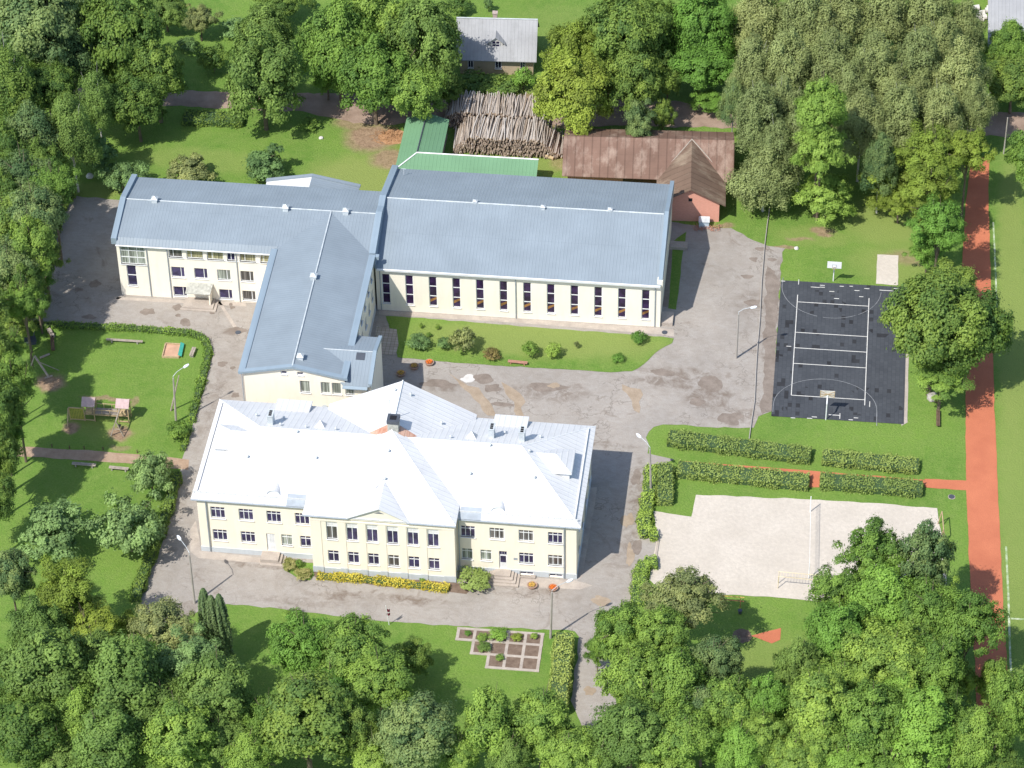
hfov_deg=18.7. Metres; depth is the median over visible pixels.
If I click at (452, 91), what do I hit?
tree
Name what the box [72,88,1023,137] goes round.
dirt road
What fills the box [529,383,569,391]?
damp patch
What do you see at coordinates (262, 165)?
tree
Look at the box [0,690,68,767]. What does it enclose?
tree
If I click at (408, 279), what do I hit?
window
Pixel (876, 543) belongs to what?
tree
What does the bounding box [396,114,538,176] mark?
green shed
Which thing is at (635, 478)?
damp patch
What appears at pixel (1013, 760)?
tree
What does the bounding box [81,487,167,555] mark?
tree
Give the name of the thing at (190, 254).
window
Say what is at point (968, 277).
tree
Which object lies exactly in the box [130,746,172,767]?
tree
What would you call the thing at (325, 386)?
window
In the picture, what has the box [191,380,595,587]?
school building
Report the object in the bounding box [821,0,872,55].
tree
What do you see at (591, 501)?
apron
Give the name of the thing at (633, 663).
tree
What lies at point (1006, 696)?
tree
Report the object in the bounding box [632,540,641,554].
damp patch
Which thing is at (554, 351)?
shrub
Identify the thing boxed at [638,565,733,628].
tree
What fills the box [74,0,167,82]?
tree
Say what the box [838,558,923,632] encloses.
tree
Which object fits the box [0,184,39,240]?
tree
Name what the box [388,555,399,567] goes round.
window
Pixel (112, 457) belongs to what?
brick path
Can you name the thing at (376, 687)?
tree
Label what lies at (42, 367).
tilted pole
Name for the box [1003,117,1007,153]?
utility pole
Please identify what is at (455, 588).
front bed soil
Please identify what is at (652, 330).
gym apron
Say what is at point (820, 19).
tree
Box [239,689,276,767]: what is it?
tree
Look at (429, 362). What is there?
flower planter
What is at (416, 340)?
shrub
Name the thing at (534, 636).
shrub
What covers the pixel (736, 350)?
street lamp
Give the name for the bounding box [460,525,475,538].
window
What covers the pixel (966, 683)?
tree
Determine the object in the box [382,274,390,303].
window
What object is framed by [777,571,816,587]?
monkey bars
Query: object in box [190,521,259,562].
front apron
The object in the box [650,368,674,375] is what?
damp patch
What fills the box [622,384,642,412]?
silt trail
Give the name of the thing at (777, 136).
tree
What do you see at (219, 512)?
window
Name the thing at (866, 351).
volleyball side lines
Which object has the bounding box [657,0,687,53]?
tree
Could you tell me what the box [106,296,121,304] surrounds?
corner strip
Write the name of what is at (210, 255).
window
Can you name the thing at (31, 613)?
tree
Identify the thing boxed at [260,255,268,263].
window
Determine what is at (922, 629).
tree
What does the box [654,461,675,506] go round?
hedge
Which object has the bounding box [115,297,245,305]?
wing apron
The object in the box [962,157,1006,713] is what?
running track
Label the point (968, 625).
tree
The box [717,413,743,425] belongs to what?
damp patch
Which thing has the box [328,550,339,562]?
window
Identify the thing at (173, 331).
hedge
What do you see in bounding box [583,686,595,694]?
silt patch
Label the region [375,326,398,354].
courtyard paving
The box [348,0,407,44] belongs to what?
tree
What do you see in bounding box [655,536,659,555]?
kerb
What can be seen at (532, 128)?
log
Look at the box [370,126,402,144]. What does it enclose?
brushwood heap
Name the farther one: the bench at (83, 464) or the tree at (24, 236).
the tree at (24, 236)
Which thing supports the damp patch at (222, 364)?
on the yard asphalt
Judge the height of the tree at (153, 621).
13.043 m
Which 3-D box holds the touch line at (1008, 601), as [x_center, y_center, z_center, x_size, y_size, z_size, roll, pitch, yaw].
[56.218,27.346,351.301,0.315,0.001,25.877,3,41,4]
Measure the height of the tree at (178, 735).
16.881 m
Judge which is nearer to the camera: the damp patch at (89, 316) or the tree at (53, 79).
the damp patch at (89, 316)
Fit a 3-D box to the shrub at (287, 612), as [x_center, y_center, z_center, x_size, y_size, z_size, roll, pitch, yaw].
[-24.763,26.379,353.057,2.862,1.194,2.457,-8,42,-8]
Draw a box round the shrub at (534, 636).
[530,633,537,638]
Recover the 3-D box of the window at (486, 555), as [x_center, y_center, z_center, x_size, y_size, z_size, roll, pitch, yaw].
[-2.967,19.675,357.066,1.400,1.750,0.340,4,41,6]
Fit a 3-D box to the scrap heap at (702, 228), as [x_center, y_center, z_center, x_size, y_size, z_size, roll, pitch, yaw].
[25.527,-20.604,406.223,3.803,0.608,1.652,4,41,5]
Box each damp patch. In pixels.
[82,314,96,318]
[89,279,101,287]
[140,308,154,314]
[172,304,181,310]
[180,318,190,325]
[218,361,227,366]
[229,327,246,333]
[231,392,238,396]
[419,379,456,388]
[473,374,493,383]
[485,384,501,391]
[491,402,513,406]
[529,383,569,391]
[630,469,640,484]
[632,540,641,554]
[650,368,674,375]
[689,398,705,405]
[698,375,722,391]
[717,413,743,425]
[741,275,753,278]
[744,299,759,305]
[749,257,757,261]
[755,247,768,250]
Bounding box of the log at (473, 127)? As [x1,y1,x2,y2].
[470,116,477,138]
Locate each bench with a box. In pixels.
[50,336,54,350]
[72,462,95,467]
[106,338,142,343]
[109,465,128,471]
[189,347,195,356]
[508,360,527,365]
[936,409,939,425]
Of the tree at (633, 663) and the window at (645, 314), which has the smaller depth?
the tree at (633, 663)
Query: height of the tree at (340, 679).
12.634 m
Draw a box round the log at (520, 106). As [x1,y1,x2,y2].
[520,98,521,116]
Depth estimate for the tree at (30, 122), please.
403.48 m
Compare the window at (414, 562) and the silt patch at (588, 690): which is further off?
the window at (414, 562)
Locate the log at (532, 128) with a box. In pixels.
[530,117,534,139]
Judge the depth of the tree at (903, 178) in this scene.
404.79 m
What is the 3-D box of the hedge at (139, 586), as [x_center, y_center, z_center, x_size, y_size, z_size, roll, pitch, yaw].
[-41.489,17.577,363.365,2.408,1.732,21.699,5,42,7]
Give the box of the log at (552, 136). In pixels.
[549,124,556,147]
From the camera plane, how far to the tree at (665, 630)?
335.08 m
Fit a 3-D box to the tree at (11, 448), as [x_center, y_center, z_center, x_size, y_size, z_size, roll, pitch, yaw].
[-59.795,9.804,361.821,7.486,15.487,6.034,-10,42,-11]
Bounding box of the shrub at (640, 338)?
[630,330,647,343]
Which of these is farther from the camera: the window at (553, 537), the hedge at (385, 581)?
the hedge at (385, 581)
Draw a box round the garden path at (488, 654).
[455,627,544,671]
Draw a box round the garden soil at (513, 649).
[459,629,540,668]
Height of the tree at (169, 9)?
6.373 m
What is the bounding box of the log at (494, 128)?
[490,116,498,139]
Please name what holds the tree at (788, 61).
on the ground at (104, 372)
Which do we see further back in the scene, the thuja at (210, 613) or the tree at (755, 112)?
the tree at (755, 112)
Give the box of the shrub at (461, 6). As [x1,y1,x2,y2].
[446,0,471,15]
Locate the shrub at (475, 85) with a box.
[459,67,499,95]
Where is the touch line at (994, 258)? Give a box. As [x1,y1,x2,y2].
[992,222,997,307]
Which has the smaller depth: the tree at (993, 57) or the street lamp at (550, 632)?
the street lamp at (550, 632)
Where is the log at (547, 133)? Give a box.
[545,121,548,144]
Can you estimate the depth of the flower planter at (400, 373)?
384.79 m
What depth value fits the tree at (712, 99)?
423.03 m
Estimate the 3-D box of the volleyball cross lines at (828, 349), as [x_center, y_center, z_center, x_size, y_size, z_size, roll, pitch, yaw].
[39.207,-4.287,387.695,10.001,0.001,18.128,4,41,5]
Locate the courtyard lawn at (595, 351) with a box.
[386,316,673,371]
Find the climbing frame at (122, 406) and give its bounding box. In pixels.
[67,397,131,436]
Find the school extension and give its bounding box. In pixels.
[111,165,687,406]
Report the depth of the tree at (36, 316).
390.85 m
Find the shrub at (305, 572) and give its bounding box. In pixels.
[293,567,311,580]
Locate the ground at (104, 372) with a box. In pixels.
[0,0,1023,767]
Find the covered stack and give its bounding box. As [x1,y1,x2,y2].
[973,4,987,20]
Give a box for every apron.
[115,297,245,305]
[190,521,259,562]
[379,310,673,336]
[519,578,591,588]
[576,487,596,580]
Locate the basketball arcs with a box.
[773,280,880,425]
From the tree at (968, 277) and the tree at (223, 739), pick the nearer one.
the tree at (223, 739)
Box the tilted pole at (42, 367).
[31,355,58,377]
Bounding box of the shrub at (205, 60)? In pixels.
[195,42,229,72]
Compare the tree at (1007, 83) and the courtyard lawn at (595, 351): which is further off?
the tree at (1007, 83)
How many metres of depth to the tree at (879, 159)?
401.90 m
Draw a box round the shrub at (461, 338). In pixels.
[447,326,476,351]
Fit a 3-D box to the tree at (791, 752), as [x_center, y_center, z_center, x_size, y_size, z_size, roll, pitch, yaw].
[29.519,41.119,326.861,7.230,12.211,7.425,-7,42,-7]
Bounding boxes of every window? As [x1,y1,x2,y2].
[120,247,146,265]
[126,265,137,286]
[169,250,182,258]
[171,267,185,278]
[173,286,187,296]
[186,251,203,259]
[194,268,208,279]
[207,252,223,260]
[210,507,225,519]
[213,529,227,541]
[217,269,230,281]
[219,289,232,299]
[227,253,235,261]
[239,254,255,262]
[239,509,253,521]
[240,271,254,282]
[241,531,255,543]
[242,291,256,301]
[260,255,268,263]
[266,511,281,523]
[281,534,292,546]
[295,513,309,525]
[300,381,310,393]
[300,536,311,547]
[321,382,330,394]
[326,522,337,540]
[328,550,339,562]
[332,383,341,395]
[345,389,354,395]
[346,523,358,541]
[348,552,359,564]
[366,525,378,543]
[368,553,379,566]
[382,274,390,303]
[387,527,398,544]
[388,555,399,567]
[405,275,414,305]
[407,528,418,546]
[408,556,419,569]
[427,529,439,547]
[428,558,439,570]
[429,277,437,306]
[452,278,460,308]
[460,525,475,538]
[461,548,472,560]
[467,61,473,68]
[476,280,484,309]
[480,550,491,561]
[489,528,504,540]
[495,62,501,69]
[499,281,507,311]
[518,530,533,542]
[519,552,533,564]
[520,571,533,574]
[523,283,531,312]
[546,284,554,314]
[547,532,562,544]
[548,555,562,567]
[549,574,562,576]
[570,285,578,315]
[594,287,601,317]
[617,288,625,318]
[641,290,649,320]
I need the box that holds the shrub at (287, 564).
[282,557,298,571]
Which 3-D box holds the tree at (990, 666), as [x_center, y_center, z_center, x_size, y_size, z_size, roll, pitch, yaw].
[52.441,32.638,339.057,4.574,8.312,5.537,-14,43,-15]
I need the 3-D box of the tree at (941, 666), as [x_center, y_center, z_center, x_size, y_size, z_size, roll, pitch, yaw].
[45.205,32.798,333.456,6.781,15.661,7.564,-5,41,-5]
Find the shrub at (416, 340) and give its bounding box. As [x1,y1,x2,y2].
[405,332,430,349]
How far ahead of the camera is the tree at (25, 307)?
378.64 m
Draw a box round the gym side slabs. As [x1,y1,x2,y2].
[663,240,671,306]
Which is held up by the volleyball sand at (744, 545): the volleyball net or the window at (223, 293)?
the volleyball net
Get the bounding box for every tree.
[0,0,81,108]
[0,34,43,121]
[0,116,34,160]
[0,142,60,195]
[0,167,19,232]
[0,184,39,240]
[0,233,41,325]
[0,261,44,352]
[0,289,10,333]
[0,310,39,337]
[0,332,20,370]
[0,350,38,461]
[0,372,29,486]
[0,426,25,476]
[0,474,16,521]
[0,545,37,609]
[0,622,94,705]
[0,647,17,703]
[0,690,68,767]
[1,277,49,367]
[1,594,69,643]
[2,98,70,157]
[4,178,69,297]
[6,35,46,66]
[6,298,51,328]
[6,414,25,475]
[7,200,58,323]
[7,325,30,416]
[15,493,88,564]
[19,57,78,114]
[19,134,64,163]
[25,153,82,260]
[26,246,57,333]
[30,553,102,624]
[31,724,75,767]
[40,275,53,305]
[46,242,70,275]
[47,91,103,191]
[48,20,96,99]
[49,680,98,744]
[63,697,150,767]
[64,0,96,28]
[65,595,124,638]
[70,624,115,690]
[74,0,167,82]
[74,67,117,135]
[75,40,118,92]
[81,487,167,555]
[82,134,118,171]
[83,629,174,734]
[93,153,150,190]
[108,65,169,141]
[110,608,139,635]
[122,595,202,650]
[123,449,173,493]
[124,39,189,122]
[129,633,165,660]
[129,677,187,733]
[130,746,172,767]
[138,691,219,767]
[144,0,187,31]
[154,622,222,686]
[165,152,217,180]
[170,647,257,767]
[181,2,223,40]
[203,711,247,767]
[217,726,281,767]
[222,20,305,130]
[229,1,297,51]
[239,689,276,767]
[241,141,287,180]
[250,0,311,20]
[255,667,361,767]
[265,603,338,675]
[291,0,382,101]
[308,55,340,99]
[312,662,350,698]
[314,611,391,681]
[331,28,415,124]
[337,700,383,757]
[342,642,418,725]
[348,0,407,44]
[350,732,392,767]
[368,688,459,767]
[382,0,464,95]
[391,59,449,120]
[391,633,435,678]
[434,725,481,767]
[440,72,463,103]
[460,683,518,767]
[484,731,538,767]
[508,682,574,767]
[527,49,617,135]
[532,717,605,767]
[539,18,598,70]
[580,0,673,74]
[582,636,607,671]
[582,737,628,767]
[588,693,668,767]
[591,597,647,677]
[591,638,664,704]
[598,34,676,117]
[598,57,622,96]
[622,98,658,136]
[632,599,690,652]
[632,742,692,767]
[633,677,677,717]
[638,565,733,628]
[646,644,710,709]
[650,692,725,767]
[651,97,677,129]
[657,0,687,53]
[658,50,681,101]
[663,42,736,97]
[669,0,738,59]
[683,682,727,766]
[686,631,744,681]
[688,88,721,115]
[696,672,759,764]
[708,718,768,767]
[715,77,744,131]
[716,24,741,62]
[721,140,804,212]
[723,0,785,50]
[726,30,777,92]
[729,77,788,156]
[742,671,790,766]
[743,707,790,767]
[753,115,798,203]
[762,728,825,767]
[763,25,812,105]
[767,72,803,127]
[769,708,791,735]
[770,0,824,46]
[772,634,825,687]
[780,662,859,739]
[783,107,824,191]
[788,119,856,220]
[791,169,857,226]
[793,0,849,55]
[793,70,849,216]
[798,725,849,765]
[801,26,858,88]
[801,598,867,661]
[803,554,866,611]
[815,648,876,696]
[820,741,876,767]
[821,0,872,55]
[831,82,890,181]
[831,514,911,580]
[833,56,875,101]
[833,598,879,629]
[835,673,907,761]
[836,611,932,693]
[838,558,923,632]
[849,28,903,95]
[855,0,911,57]
[857,145,917,211]
[858,130,901,213]
[862,738,922,767]
[871,63,910,108]
[871,82,925,149]
[877,184,918,223]
[877,264,994,395]
[880,672,928,705]
[885,518,958,595]
[886,682,958,767]
[892,118,970,171]
[894,23,942,92]
[896,573,966,636]
[896,618,937,640]
[898,0,958,52]
[898,153,962,224]
[901,238,945,272]
[904,192,970,266]
[906,564,959,595]
[907,66,943,147]
[911,358,975,408]
[912,256,979,295]
[912,630,967,700]
[917,78,966,139]
[925,14,961,61]
[925,587,1011,661]
[928,34,995,99]
[944,689,977,767]
[945,283,1017,384]
[946,126,997,216]
[946,701,1015,767]
[950,0,989,51]
[954,657,981,704]
[956,79,999,133]
[960,741,1023,767]
[974,657,1009,702]
[982,53,1001,69]
[983,16,1023,64]
[983,661,1023,746]
[985,54,1023,113]
[1002,128,1023,183]
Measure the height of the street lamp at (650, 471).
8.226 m
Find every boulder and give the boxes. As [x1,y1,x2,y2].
[86,173,93,178]
[927,392,936,401]
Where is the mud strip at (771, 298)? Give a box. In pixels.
[759,266,779,413]
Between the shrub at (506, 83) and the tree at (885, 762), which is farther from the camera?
the shrub at (506, 83)
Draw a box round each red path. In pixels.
[686,461,924,486]
[925,479,966,489]
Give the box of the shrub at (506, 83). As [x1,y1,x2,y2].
[482,73,522,96]
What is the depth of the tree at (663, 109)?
417.43 m
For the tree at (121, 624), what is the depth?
346.62 m
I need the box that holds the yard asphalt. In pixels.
[28,196,784,728]
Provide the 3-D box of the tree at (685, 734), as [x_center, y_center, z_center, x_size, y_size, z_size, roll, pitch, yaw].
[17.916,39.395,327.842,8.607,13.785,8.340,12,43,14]
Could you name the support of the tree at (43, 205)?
on the ground at (104, 372)
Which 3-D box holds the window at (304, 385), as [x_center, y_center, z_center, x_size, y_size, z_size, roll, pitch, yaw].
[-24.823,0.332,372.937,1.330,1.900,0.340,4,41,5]
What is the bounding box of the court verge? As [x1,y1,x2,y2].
[901,354,908,425]
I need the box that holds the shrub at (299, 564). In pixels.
[295,559,302,566]
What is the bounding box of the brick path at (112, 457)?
[18,447,188,469]
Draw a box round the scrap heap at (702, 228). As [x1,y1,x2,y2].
[693,222,721,230]
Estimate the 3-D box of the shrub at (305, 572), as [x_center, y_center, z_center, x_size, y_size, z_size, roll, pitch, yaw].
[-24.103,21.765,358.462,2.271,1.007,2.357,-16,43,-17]
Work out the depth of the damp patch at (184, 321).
393.25 m
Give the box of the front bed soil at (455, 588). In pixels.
[314,572,468,593]
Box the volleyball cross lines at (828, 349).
[789,302,866,399]
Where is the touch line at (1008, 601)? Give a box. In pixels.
[1005,546,1011,675]
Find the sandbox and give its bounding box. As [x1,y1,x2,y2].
[162,342,183,358]
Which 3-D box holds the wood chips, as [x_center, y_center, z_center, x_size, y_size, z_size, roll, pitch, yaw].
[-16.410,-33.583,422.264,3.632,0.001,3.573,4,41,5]
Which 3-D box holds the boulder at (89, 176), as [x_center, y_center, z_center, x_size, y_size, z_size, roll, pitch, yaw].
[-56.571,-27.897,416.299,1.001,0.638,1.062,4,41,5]
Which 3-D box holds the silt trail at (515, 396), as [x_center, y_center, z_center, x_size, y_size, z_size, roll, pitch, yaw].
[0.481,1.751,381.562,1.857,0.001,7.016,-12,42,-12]
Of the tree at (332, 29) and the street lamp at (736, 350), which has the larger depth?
the tree at (332, 29)
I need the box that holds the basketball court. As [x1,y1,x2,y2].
[771,280,906,423]
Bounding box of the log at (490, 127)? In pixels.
[488,115,493,138]
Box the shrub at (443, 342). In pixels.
[437,337,450,348]
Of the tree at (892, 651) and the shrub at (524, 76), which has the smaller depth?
the tree at (892, 651)
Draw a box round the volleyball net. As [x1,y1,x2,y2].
[808,496,811,577]
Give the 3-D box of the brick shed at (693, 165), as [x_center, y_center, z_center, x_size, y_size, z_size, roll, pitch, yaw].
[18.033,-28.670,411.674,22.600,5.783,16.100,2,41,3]
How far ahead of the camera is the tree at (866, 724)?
323.72 m
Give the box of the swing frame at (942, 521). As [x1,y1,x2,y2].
[937,511,944,534]
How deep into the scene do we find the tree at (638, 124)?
412.74 m
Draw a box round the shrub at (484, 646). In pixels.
[477,640,491,652]
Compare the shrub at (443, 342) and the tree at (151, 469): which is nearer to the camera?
the tree at (151, 469)
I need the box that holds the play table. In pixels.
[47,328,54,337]
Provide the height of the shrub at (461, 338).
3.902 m
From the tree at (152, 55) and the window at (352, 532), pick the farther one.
the tree at (152, 55)
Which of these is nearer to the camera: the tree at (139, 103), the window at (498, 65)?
the tree at (139, 103)
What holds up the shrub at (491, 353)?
on the courtyard lawn at (595, 351)
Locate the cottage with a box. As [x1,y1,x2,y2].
[456,11,539,74]
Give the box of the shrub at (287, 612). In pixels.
[281,608,305,619]
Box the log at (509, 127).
[506,115,513,138]
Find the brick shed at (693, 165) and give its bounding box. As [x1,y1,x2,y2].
[562,128,733,221]
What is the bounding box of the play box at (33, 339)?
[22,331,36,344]
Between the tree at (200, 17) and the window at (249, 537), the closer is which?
the window at (249, 537)
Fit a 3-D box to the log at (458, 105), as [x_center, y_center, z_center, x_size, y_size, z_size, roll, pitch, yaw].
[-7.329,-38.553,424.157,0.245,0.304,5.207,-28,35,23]
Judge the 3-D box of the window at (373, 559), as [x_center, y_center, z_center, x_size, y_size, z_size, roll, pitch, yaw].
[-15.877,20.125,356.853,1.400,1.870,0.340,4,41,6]
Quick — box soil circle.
[733,629,751,642]
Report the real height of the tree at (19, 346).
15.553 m
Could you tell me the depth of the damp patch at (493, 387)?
383.00 m
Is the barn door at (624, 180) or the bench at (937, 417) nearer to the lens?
the bench at (937, 417)
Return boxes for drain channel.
[218,302,239,334]
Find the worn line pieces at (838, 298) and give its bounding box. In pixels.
[791,279,898,419]
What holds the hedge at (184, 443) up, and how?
on the ground at (104, 372)
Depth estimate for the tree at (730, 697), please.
327.13 m
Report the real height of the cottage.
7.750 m
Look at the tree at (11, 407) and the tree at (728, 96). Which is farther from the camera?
the tree at (728, 96)
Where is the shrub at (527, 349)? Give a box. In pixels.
[521,341,539,356]
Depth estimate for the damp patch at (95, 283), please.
399.34 m
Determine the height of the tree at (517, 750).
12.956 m
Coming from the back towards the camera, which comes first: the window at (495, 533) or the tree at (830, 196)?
the tree at (830, 196)
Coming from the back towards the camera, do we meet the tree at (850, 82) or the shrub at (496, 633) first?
the tree at (850, 82)
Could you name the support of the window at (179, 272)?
in the school extension
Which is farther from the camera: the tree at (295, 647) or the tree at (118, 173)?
the tree at (118, 173)
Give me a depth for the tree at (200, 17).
436.52 m
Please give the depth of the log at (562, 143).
419.92 m
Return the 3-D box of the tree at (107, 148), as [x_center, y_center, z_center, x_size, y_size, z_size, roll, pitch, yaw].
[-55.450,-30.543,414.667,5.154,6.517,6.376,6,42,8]
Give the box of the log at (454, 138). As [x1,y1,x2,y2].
[453,126,456,148]
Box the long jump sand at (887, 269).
[876,254,897,284]
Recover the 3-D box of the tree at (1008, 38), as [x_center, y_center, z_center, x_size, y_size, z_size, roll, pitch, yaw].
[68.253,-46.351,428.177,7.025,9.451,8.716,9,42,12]
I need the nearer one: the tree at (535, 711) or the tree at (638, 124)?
the tree at (535, 711)
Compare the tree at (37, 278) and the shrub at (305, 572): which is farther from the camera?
the tree at (37, 278)
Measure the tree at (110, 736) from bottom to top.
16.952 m
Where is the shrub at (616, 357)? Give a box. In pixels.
[612,352,624,362]
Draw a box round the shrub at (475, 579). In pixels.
[456,565,492,591]
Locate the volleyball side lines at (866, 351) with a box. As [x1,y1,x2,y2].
[791,295,868,404]
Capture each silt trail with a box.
[449,373,494,415]
[502,382,524,415]
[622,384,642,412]
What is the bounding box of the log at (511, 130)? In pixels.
[511,118,512,140]
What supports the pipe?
on the yard asphalt
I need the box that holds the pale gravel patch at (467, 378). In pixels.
[460,374,474,382]
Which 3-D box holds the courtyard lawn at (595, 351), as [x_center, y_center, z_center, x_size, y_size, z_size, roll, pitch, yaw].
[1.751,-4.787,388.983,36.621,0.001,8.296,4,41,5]
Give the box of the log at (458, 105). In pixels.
[457,96,458,113]
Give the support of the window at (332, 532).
in the school building
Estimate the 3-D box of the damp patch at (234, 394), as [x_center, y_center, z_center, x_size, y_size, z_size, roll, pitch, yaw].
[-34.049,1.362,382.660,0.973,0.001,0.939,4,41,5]
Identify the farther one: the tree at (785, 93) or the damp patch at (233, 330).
the tree at (785, 93)
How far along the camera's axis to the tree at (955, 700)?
325.97 m
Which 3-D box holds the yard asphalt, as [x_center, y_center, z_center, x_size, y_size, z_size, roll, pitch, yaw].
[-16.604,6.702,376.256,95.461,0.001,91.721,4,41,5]
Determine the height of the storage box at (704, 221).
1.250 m
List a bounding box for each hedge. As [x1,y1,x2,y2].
[30,319,212,422]
[53,189,75,245]
[129,471,182,602]
[179,424,193,451]
[181,108,245,128]
[316,570,449,593]
[547,631,574,716]
[627,554,658,606]
[635,463,659,542]
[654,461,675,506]
[666,428,811,464]
[676,459,810,492]
[819,470,923,498]
[821,448,919,476]
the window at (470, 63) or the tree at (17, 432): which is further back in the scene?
the window at (470, 63)
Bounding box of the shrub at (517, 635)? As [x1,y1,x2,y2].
[510,632,522,641]
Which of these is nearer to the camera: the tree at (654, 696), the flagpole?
the tree at (654, 696)
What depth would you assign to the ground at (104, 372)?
380.70 m
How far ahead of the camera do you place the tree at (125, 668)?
326.50 m
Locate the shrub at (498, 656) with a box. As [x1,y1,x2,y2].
[495,653,504,660]
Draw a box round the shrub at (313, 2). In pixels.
[308,0,316,7]
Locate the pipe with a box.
[749,208,769,438]
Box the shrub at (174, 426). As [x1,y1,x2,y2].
[166,418,188,438]
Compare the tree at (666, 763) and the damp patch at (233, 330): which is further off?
the damp patch at (233, 330)
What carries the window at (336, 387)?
in the school extension
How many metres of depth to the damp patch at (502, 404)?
380.74 m
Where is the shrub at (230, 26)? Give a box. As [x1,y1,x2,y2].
[216,15,243,37]
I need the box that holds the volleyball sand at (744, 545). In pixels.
[650,495,946,600]
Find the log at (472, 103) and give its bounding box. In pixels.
[470,91,474,113]
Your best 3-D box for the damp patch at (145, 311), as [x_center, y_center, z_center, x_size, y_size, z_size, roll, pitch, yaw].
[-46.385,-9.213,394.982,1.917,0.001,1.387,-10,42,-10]
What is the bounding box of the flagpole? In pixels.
[386,608,389,624]
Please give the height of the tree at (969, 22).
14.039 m
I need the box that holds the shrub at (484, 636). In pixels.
[476,632,487,641]
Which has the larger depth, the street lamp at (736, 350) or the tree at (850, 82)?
the tree at (850, 82)
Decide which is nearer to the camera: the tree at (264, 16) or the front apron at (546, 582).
the front apron at (546, 582)
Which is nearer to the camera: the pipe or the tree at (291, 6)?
the pipe
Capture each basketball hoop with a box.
[820,390,834,419]
[827,261,841,280]
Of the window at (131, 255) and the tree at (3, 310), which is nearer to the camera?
the tree at (3, 310)
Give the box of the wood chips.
[378,129,403,144]
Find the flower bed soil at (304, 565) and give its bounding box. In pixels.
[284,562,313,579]
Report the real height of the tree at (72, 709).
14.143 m
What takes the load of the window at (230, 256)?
in the school extension
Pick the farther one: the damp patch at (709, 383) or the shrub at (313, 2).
the shrub at (313, 2)
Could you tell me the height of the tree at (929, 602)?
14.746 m
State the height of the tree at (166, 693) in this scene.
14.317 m
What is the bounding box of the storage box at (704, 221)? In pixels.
[699,216,709,227]
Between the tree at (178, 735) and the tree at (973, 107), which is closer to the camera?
the tree at (178, 735)
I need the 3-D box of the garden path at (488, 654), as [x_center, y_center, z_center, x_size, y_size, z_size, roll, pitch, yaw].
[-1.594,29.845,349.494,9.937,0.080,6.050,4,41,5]
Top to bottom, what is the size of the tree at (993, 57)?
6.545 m
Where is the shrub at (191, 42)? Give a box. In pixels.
[175,36,198,52]
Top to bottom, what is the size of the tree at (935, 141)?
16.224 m
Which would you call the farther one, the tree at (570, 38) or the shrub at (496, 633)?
the tree at (570, 38)
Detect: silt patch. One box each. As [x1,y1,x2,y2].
[547,383,559,387]
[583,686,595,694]
[591,595,610,605]
[620,513,633,526]
[626,542,634,565]
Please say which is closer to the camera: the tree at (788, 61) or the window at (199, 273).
the window at (199, 273)
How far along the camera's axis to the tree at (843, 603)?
340.22 m
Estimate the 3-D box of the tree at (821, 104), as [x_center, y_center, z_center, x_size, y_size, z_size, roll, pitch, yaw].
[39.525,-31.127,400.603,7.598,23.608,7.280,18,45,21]
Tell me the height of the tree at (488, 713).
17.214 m
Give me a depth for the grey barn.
433.57 m
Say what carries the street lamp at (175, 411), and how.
on the ground at (104, 372)
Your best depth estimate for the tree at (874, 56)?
411.98 m
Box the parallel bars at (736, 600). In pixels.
[726,596,743,606]
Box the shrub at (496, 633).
[487,627,507,642]
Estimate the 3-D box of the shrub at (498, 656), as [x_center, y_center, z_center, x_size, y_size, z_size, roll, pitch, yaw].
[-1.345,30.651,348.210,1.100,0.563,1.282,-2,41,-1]
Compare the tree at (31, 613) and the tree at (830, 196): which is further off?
the tree at (830, 196)
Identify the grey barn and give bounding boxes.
[988,0,1023,64]
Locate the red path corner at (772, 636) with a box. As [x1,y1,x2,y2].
[752,628,780,642]
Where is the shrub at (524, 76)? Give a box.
[510,66,536,88]
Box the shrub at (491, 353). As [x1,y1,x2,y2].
[482,346,501,359]
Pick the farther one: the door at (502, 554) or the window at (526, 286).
the window at (526, 286)
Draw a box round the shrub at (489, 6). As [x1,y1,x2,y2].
[483,0,493,11]
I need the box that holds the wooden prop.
[170,375,178,410]
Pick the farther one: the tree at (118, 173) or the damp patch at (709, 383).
the tree at (118, 173)
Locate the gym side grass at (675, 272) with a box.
[668,232,685,309]
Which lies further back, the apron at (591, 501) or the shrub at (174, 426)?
the shrub at (174, 426)
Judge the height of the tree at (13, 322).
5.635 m
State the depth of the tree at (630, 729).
323.17 m
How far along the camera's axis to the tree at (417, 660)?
342.94 m
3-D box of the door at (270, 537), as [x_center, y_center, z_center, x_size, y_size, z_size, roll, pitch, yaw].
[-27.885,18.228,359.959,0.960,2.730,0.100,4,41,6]
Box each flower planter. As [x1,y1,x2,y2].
[396,370,405,376]
[409,362,418,369]
[425,359,433,365]
[527,581,536,589]
[548,583,557,591]
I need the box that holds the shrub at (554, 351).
[543,342,561,356]
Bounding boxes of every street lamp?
[173,364,188,420]
[177,535,195,603]
[549,579,572,638]
[636,433,651,488]
[735,306,756,358]
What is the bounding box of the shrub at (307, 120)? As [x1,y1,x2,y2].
[299,116,321,130]
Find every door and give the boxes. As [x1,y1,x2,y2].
[266,533,275,549]
[499,551,506,567]
[623,179,656,183]
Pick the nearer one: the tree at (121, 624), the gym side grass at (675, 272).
the tree at (121, 624)
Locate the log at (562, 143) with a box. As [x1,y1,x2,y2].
[561,131,563,154]
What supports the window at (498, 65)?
in the cottage
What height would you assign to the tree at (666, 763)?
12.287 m
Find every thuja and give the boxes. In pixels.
[197,588,213,641]
[205,595,222,654]
[214,593,234,659]

